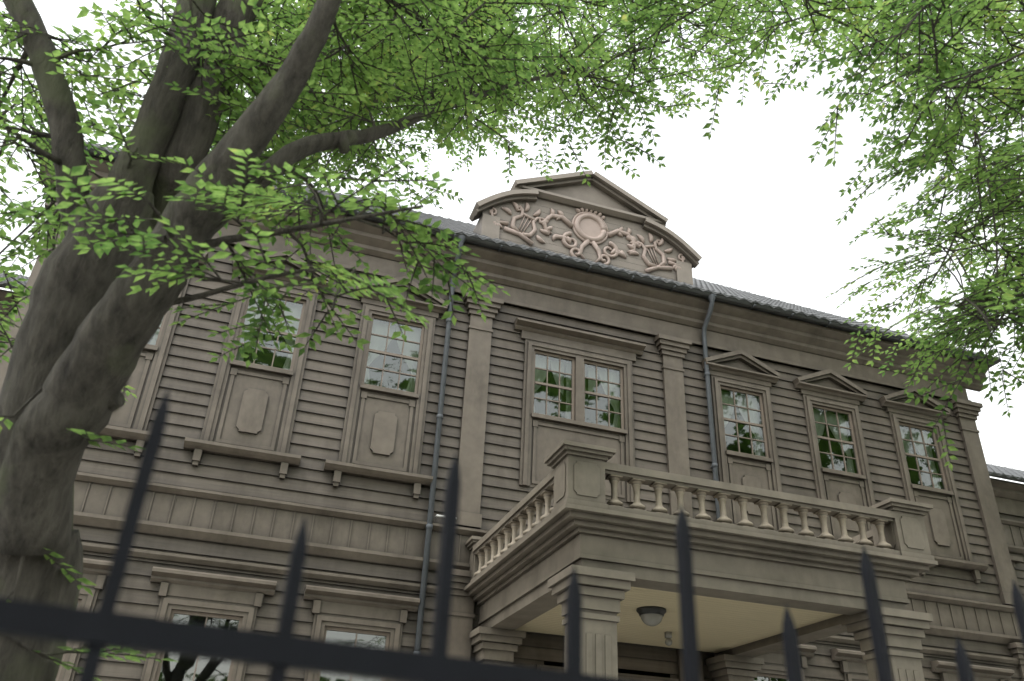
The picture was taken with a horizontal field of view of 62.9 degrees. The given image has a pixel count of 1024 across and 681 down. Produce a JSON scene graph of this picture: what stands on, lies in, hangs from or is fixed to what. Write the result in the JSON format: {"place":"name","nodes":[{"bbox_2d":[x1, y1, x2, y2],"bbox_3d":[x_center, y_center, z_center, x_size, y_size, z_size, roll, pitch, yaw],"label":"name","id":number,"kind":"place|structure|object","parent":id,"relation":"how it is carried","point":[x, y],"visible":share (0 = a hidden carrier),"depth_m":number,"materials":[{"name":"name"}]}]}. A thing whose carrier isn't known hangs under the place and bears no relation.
{"place":"outdoors","nodes":[
{"label":"outdoors","id":0,"kind":"place"},
{"bbox_2d":[0,148,1023,680],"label":"building trim","id":1,"kind":"structure","parent":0,"point":[252,408],"depth_m":14.79,"materials":[{"name":"beige wood"}]},
{"bbox_2d":[0,335,1023,596],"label":"wing siding","id":2,"kind":"object","parent":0,"point":[1018,569],"depth_m":19.37,"materials":[{"name":"beige wood"}]},
{"bbox_2d":[0,0,1023,483],"label":"sky","id":3,"kind":"structure","parent":0,"point":[760,217],"materials":[{"name":"white"}]},
{"bbox_2d":[73,245,1020,680],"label":"wood siding","id":4,"kind":"object","parent":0,"point":[189,375],"visible":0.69,"depth_m":13.86,"materials":[{"name":"beige wood"}]},
{"bbox_2d":[665,631,671,645],"bbox_3d":[2.325,4.433,12.432,0.110,0.198,0.105,12,-31,-15],"label":"porch security camera","id":5,"kind":"object","parent":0,"point":[668,637],"visible":1,"depth_m":12.40,"materials":[{"name":"white plastic"}]},
{"bbox_2d":[515,587,842,652],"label":"porch ceiling","id":6,"kind":"structure","parent":0,"point":[724,624],"depth_m":11.79,"materials":[{"name":"beige paint"}]},
{"bbox_2d":[636,606,665,616],"bbox_3d":[1.876,3.660,11.258,0.400,0.085,0.400,12,-31,-15],"label":"lamp base","id":7,"kind":"object","parent":6,"relation":"attached to","point":[651,609],"visible":0.73,"depth_m":11.13,"materials":[{"name":"black metal"}]},
{"bbox_2d":[640,613,662,625],"bbox_3d":[1.871,3.751,11.205,0.300,0.140,0.300,12,-31,-15],"label":"lamp globe","id":8,"kind":"object","parent":7,"relation":"attached to","point":[650,619],"visible":1,"depth_m":11.12,"materials":[{"name":"white glass"}]},
{"bbox_2d":[463,440,937,680],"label":"balcony","id":9,"kind":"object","parent":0,"point":[613,554],"visible":0.87,"depth_m":10.14,"materials":[{"name":"beige wood"}]},
{"bbox_2d":[474,474,893,575],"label":"porch balusters","id":10,"kind":"object","parent":9,"relation":"attached to","point":[679,491],"visible":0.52,"depth_m":10.36,"materials":[{"name":"beige wood"}]},
{"bbox_3d":[-0.958,6.613,19.218,18.500,10.950,13.000,12,-31,-15],"label":"block","id":11,"kind":"object","parent":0,"visible":0},
{"bbox_2d":[55,290,947,680],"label":"window sashes","id":12,"kind":"object","parent":11,"relation":"attached to","point":[621,414],"depth_m":15.30,"materials":[{"name":"beige wood"}]},
{"bbox_2d":[77,294,943,680],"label":"window glass","id":13,"kind":"object","parent":11,"relation":"in","point":[183,670],"visible":0.12,"depth_m":15.40,"materials":[{"name":"clear glass"}]},
{"bbox_2d":[150,299,940,488],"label":"window curtains","id":14,"kind":"object","parent":13,"relation":"attached to","point":[379,343],"depth_m":15.72,"materials":[{"name":"fabric"}]},
{"bbox_2d":[0,289,1023,588],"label":"wings trim","id":15,"kind":"structure","parent":11,"relation":"attached to","point":[1008,497],"depth_m":19.91,"materials":[{"name":"beige wood"}]},
{"bbox_2d":[0,272,1023,482],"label":"roof","id":16,"kind":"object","parent":11,"relation":"attached to","point":[1006,471],"visible":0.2,"depth_m":20.61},
{"bbox_2d":[32,130,1001,367],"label":"roof tiles","id":17,"kind":"object","parent":11,"relation":"on","point":[455,225],"visible":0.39,"depth_m":17.30,"materials":[{"name":"grey tile"}]},
{"bbox_2d":[36,137,998,363],"bbox_3d":[1.492,-1.423,16.176,19.600,0.100,0.160,12,-31,-15],"label":"gutter","id":18,"kind":"object","parent":17,"relation":"on","point":[541,255],"visible":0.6,"depth_m":16.37,"materials":[{"name":"metal"}]},
{"bbox_2d":[469,170,701,284],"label":"pediment","id":19,"kind":"structure","parent":17,"relation":"on","point":[569,194],"depth_m":17.39,"materials":[{"name":"beige wood"}]},
{"bbox_2d":[489,202,684,272],"bbox_3d":[1.607,-2.192,17.214,4.345,1.442,0.130,12,-31,-15],"label":"carved ornament","id":20,"kind":"object","parent":19,"relation":"attached to","point":[589,227],"visible":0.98,"depth_m":17.15,"materials":[{"name":"beige wood"}]},
{"bbox_2d":[86,148,969,651],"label":"downpipes","id":21,"kind":"object","parent":11,"relation":"attached to","point":[436,458],"visible":0.71,"depth_m":14.49,"materials":[{"name":"metal"}]},
{"bbox_2d":[536,664,678,680],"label":"entrance door","id":22,"kind":"structure","parent":11,"relation":"attached to","point":[635,677],"depth_m":13.11,"materials":[{"name":"paint"}]},
{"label":"pavement","id":23,"kind":"structure","parent":0,"visible":0},
{"bbox_2d":[0,0,669,680],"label":"tree trunk and limbs","id":24,"kind":"object","parent":23,"relation":"on","point":[88,328],"visible":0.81,"depth_m":3.93,"materials":[{"name":"brown plant"}]},
{"bbox_2d":[0,0,1023,680],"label":"tree","id":25,"kind":"object","parent":24,"relation":"attached to","point":[430,58],"depth_m":5.20,"materials":[{"name":"green plant"}]},
{"bbox_2d":[0,387,1023,680],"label":"iron fence","id":26,"kind":"object","parent":23,"relation":"on","point":[282,649],"visible":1,"depth_m":0.89,"materials":[{"name":"black metal"}]}
]}

